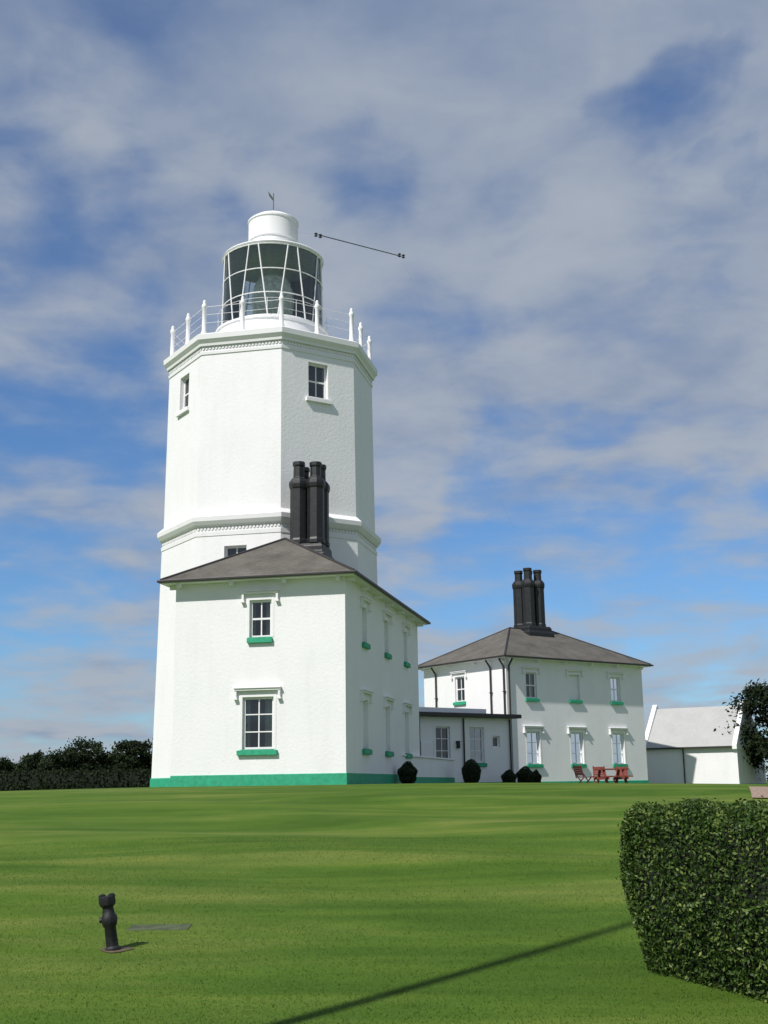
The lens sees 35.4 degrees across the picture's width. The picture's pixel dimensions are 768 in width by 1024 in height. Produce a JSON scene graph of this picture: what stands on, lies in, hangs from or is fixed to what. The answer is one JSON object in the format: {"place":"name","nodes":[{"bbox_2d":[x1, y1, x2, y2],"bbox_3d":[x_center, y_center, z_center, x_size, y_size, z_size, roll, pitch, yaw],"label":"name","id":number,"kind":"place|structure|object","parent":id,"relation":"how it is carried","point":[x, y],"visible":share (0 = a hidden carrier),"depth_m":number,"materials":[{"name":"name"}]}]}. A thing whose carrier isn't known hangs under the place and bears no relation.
{"place":"outdoors","nodes":[
{"label":"outdoors","id":0,"kind":"place"},
{"bbox_2d":[0,780,767,1023],"bbox_3d":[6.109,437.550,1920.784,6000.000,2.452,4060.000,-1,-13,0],"label":"ground","id":1,"kind":"structure","parent":0,"point":[354,812],"depth_m":14.73,"materials":[{"name":"green plant"}]},
{"bbox_2d":[0,756,31,771],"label":"tree","id":2,"kind":"object","parent":1,"relation":"on","point":[7,765],"visible":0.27,"depth_m":144.72,"materials":[{"name":"green plant"}]},
{"bbox_2d":[18,749,50,770],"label":"tree","id":3,"kind":"object","parent":1,"relation":"on","point":[33,760],"visible":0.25,"depth_m":147.25,"materials":[{"name":"green plant"}]},
{"bbox_2d":[35,758,60,771],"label":"tree","id":4,"kind":"object","parent":1,"relation":"on","point":[44,765],"visible":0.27,"depth_m":144.92,"materials":[{"name":"green plant"}]},
{"bbox_2d":[41,736,102,770],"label":"tree","id":5,"kind":"object","parent":1,"relation":"on","point":[72,758],"visible":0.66,"depth_m":143.73,"materials":[{"name":"green plant"}]},
{"bbox_2d":[0,768,151,790],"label":"hedge","id":6,"kind":"object","parent":1,"relation":"on","point":[21,780],"visible":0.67,"depth_m":92.85,"materials":[{"name":"green plant"}]},
{"bbox_2d":[85,744,113,770],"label":"tree","id":7,"kind":"object","parent":1,"relation":"on","point":[99,760],"visible":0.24,"depth_m":144.65,"materials":[{"name":"green plant"}]},
{"bbox_2d":[98,893,120,950],"bbox_3d":[-2.728,4.083,11.951,0.181,0.575,0.162,-10,-13,-2],"label":"standpipe","id":8,"kind":"object","parent":1,"relation":"on","point":[108,919],"visible":0.98,"depth_m":11.91,"materials":[{"name":"black metal"}]},
{"bbox_2d":[100,946,133,952],"bbox_3d":[-2.632,4.324,11.906,0.310,0.021,0.304,8,-15,-33],"label":"soil patch","id":9,"kind":"object","parent":1,"relation":"on","point":[120,950],"visible":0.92,"depth_m":11.88,"materials":[{"name":"brown soil"}]},
{"bbox_2d":[103,738,152,769],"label":"tree","id":10,"kind":"object","parent":1,"relation":"on","point":[128,759],"visible":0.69,"depth_m":144.86,"materials":[{"name":"green plant"}]},
{"bbox_2d":[135,747,152,765],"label":"tree","id":11,"kind":"object","parent":1,"relation":"on","point":[146,756],"visible":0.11,"depth_m":146.08,"materials":[{"name":"green plant"}]},
{"bbox_2d":[147,752,152,768],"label":"tree","id":12,"kind":"object","parent":1,"relation":"on","point":[150,759],"visible":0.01,"depth_m":144.93,"materials":[{"name":"green plant"}]},
{"bbox_2d":[126,924,191,930],"bbox_3d":[-2.437,4.528,13.079,0.660,0.060,0.320,-1,-13,0],"label":"drain cover","id":13,"kind":"object","parent":1,"relation":"on","point":[162,926],"visible":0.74,"depth_m":13.05,"materials":[{"name":"concrete"}]},
{"bbox_2d":[150,192,380,786],"bbox_3d":[-5.016,-1.145,53.601,9.209,28.720,9.209,7,-15,-32],"label":"lighthouse","id":14,"kind":"object","parent":1,"relation":"on","point":[271,390],"visible":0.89,"depth_m":50.56,"materials":[{"name":"white paint"}]},
{"bbox_2d":[176,377,189,417],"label":"window","id":15,"kind":"structure","parent":14,"relation":"in","point":[186,408],"depth_m":52.38,"materials":[{"name":"white paint"}]},
{"bbox_2d":[226,546,246,556],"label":"window","id":16,"kind":"structure","parent":14,"relation":"in","point":[235,549],"depth_m":49.25,"materials":[{"name":"white paint"}]},
{"bbox_2d":[306,363,331,404],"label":"window","id":17,"kind":"structure","parent":14,"relation":"in","point":[316,378],"depth_m":51.43,"materials":[{"name":"white paint"}]},
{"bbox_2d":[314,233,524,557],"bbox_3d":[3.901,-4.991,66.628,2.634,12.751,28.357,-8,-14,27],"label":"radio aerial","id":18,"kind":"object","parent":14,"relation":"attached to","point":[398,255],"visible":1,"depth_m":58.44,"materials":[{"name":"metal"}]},
{"bbox_2d":[157,461,430,786],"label":"house","id":19,"kind":"structure","parent":1,"relation":"on","point":[325,667],"depth_m":42.19,"materials":[{"name":"white paint"}]},
{"bbox_2d":[233,686,281,755],"bbox_3d":[-4.337,7.224,41.570,1.720,2.310,0.479,-4,-13,12],"label":"window","id":20,"kind":"structure","parent":19,"relation":"in","point":[270,702],"depth_m":41.62,"materials":[{"name":"white paint"}]},
{"bbox_2d":[240,589,279,642],"bbox_3d":[-4.328,3.691,42.359,1.400,1.850,0.479,-4,-13,12],"label":"window","id":21,"kind":"structure","parent":19,"relation":"in","point":[267,638],"depth_m":42.38,"materials":[{"name":"white paint"}]},
{"bbox_2d":[360,596,372,649],"bbox_3d":[-0.742,4.109,44.423,0.390,1.850,1.350,-4,-13,12],"label":"window","id":22,"kind":"structure","parent":19,"relation":"in","point":[363,599],"depth_m":44.40,"materials":[{"name":"white paint"}]},
{"bbox_2d":[360,689,373,754],"bbox_3d":[-0.693,7.624,43.624,0.390,2.280,1.500,-4,-13,12],"label":"window","id":23,"kind":"structure","parent":19,"relation":"in","point":[364,751],"depth_m":43.76,"materials":[{"name":"white paint"}]},
{"bbox_2d":[383,610,393,659],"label":"window","id":24,"kind":"structure","parent":19,"relation":"in","point":[385,612],"depth_m":47.85,"materials":[{"name":"white paint"}]},
{"bbox_2d":[383,696,395,756],"bbox_3d":[0.128,8.436,47.245,0.390,2.280,1.500,-4,-13,12],"label":"window","id":25,"kind":"structure","parent":19,"relation":"in","point":[388,753],"depth_m":47.23,"materials":[{"name":"white paint"}]},
{"bbox_2d":[402,622,411,667],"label":"window","id":26,"kind":"structure","parent":19,"relation":"in","point":[404,624],"depth_m":51.41,"materials":[{"name":"white paint"}]},
{"bbox_2d":[403,702,413,758],"bbox_3d":[0.942,9.248,50.868,0.390,2.280,1.500,-4,-13,12],"label":"window","id":27,"kind":"structure","parent":19,"relation":"in","point":[405,704],"depth_m":50.66,"materials":[{"name":"white paint"}]},
{"bbox_2d":[397,761,417,783],"bbox_3d":[0.938,10.392,47.888,0.853,0.974,0.900,-1,-13,0],"label":"shrub","id":28,"kind":"object","parent":1,"relation":"on","point":[407,772],"visible":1,"depth_m":47.63,"materials":[{"name":"green plant"}]},
{"bbox_2d":[402,754,454,782],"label":"garden wall","id":29,"kind":"structure","parent":1,"relation":"on","point":[434,769],"depth_m":55.01,"materials":[{"name":"white paint"}]},
{"bbox_2d":[419,707,521,782],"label":"outbuilding","id":30,"kind":"structure","parent":1,"relation":"on","point":[480,737],"depth_m":63.80,"materials":[{"name":"white paint"}]},
{"bbox_2d":[420,740,434,756],"bbox_3d":[2.259,12.797,61.719,0.910,2.130,0.070,8,-16,-35],"label":"door","id":31,"kind":"structure","parent":30,"relation":"in","point":[427,748],"depth_m":61.85,"materials":[{"name":"white paint"}]},
{"bbox_2d":[434,724,451,758],"bbox_3d":[2.880,12.144,62.764,1.150,2.050,0.672,8,-16,-35],"label":"window","id":32,"kind":"structure","parent":30,"relation":"in","point":[439,732],"depth_m":62.92,"materials":[{"name":"white paint"}]},
{"bbox_2d":[468,725,486,766],"bbox_3d":[4.777,12.456,64.029,1.200,2.150,0.780,8,-16,-35],"label":"window","id":33,"kind":"structure","parent":30,"relation":"in","point":[473,735],"depth_m":64.20,"materials":[{"name":"white glass"}]},
{"bbox_2d":[491,734,500,747],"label":"window","id":34,"kind":"structure","parent":30,"relation":"in","point":[493,736],"depth_m":64.77,"materials":[{"name":"white paint"}]},
{"bbox_2d":[462,759,480,782],"bbox_3d":[4.224,12.575,58.147,0.985,1.309,0.986,-1,-13,0],"label":"shrub","id":35,"kind":"object","parent":1,"relation":"on","point":[471,771],"visible":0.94,"depth_m":57.87,"materials":[{"name":"green plant"}]},
{"bbox_2d":[501,769,516,782],"bbox_3d":[6.434,13.686,61.989,0.884,0.881,0.902,-1,-13,0],"label":"shrub","id":36,"kind":"object","parent":1,"relation":"on","point":[509,776],"visible":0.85,"depth_m":61.73,"materials":[{"name":"green plant"}]},
{"bbox_2d":[516,766,534,782],"bbox_3d":[7.387,13.822,62.978,1.025,1.075,1.062,-1,-13,0],"label":"shrub","id":37,"kind":"object","parent":1,"relation":"on","point":[526,775],"visible":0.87,"depth_m":62.71,"materials":[{"name":"green plant"}]},
{"bbox_2d":[418,568,653,782],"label":"house","id":38,"kind":"structure","parent":1,"relation":"on","point":[572,701],"depth_m":73.31,"materials":[{"name":"white paint"}]},
{"bbox_2d":[450,670,466,705],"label":"window","id":39,"kind":"structure","parent":38,"relation":"in","point":[459,677],"depth_m":73.50,"materials":[{"name":"white paint"}]},
{"bbox_2d":[521,666,540,701],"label":"window","id":40,"kind":"structure","parent":38,"relation":"in","point":[532,691],"depth_m":71.22,"materials":[{"name":"white paint"}]},
{"bbox_2d":[523,726,544,767],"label":"window","id":41,"kind":"structure","parent":38,"relation":"in","point":[532,741],"depth_m":70.34,"materials":[{"name":"white glass"}]},
{"bbox_2d":[565,669,583,702],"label":"window","id":42,"kind":"structure","parent":38,"relation":"in","point":[572,677],"depth_m":73.18,"materials":[{"name":"white paint"}]},
{"bbox_2d":[567,727,587,766],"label":"window","id":43,"kind":"structure","parent":38,"relation":"in","point":[575,738],"depth_m":72.38,"materials":[{"name":"white glass"}]},
{"bbox_2d":[607,671,624,704],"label":"window","id":44,"kind":"structure","parent":38,"relation":"in","point":[613,682],"depth_m":75.21,"materials":[{"name":"white paint"}]},
{"bbox_2d":[609,728,628,766],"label":"window","id":45,"kind":"structure","parent":38,"relation":"in","point":[617,738],"depth_m":74.41,"materials":[{"name":"white glass"}]},
{"bbox_2d":[533,769,541,782],"bbox_3d":[8.190,14.344,64.910,0.662,0.940,0.684,-1,-13,0],"label":"shrub","id":46,"kind":"object","parent":1,"relation":"on","point":[537,777],"visible":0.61,"depth_m":64.70,"materials":[{"name":"green plant"}]},
{"bbox_2d":[573,765,591,782],"bbox_3d":[10.086,13.413,61.178,0.628,1.099,0.734,10,-17,-39],"label":"garden chair","id":47,"kind":"object","parent":1,"relation":"on","point":[577,773],"visible":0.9,"depth_m":61.31,"materials":[{"name":"red wood"}]},
{"bbox_2d":[592,766,605,782],"bbox_3d":[11.200,13.747,62.554,0.628,1.099,0.734,-2,-13,6],"label":"garden chair","id":48,"kind":"object","parent":1,"relation":"on","point":[596,771],"visible":0.44,"depth_m":62.84,"materials":[{"name":"red wood"}]},
{"bbox_2d":[590,768,632,782],"bbox_3d":[11.540,13.500,60.989,1.600,0.979,1.660,2,-13,-14],"label":"picnic table","id":49,"kind":"object","parent":1,"relation":"on","point":[605,777],"visible":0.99,"depth_m":60.78,"materials":[{"name":"red wood"}]},
{"bbox_2d":[613,766,627,782],"bbox_3d":[12.230,13.698,62.245,0.628,1.099,0.734,-8,-15,28],"label":"garden chair","id":50,"kind":"object","parent":1,"relation":"on","point":[621,774],"visible":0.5,"depth_m":62.46,"materials":[{"name":"red wood"}]},
{"bbox_2d":[615,794,767,1003],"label":"hedge","id":51,"kind":"object","parent":1,"relation":"on","point":[698,886],"visible":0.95,"depth_m":10.07,"materials":[{"name":"green plant"}]},
{"bbox_2d":[645,701,767,783],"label":"outbuilding","id":52,"kind":"structure","parent":1,"relation":"on","point":[686,745],"depth_m":80.11,"materials":[{"name":"paint"}]},
{"bbox_2d":[713,678,767,780],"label":"tree","id":53,"kind":"object","parent":1,"relation":"on","point":[756,697],"visible":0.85,"depth_m":79.93,"materials":[{"name":"green plant"}]},
{"bbox_2d":[0,0,767,779],"label":"sky","id":54,"kind":"structure","parent":0,"point":[573,194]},
{"bbox_2d":[748,786,767,797],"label":"path","id":55,"kind":"structure","parent":0,"point":[757,791],"depth_m":30.81,"materials":[{"name":"beige concrete"}]}
]}

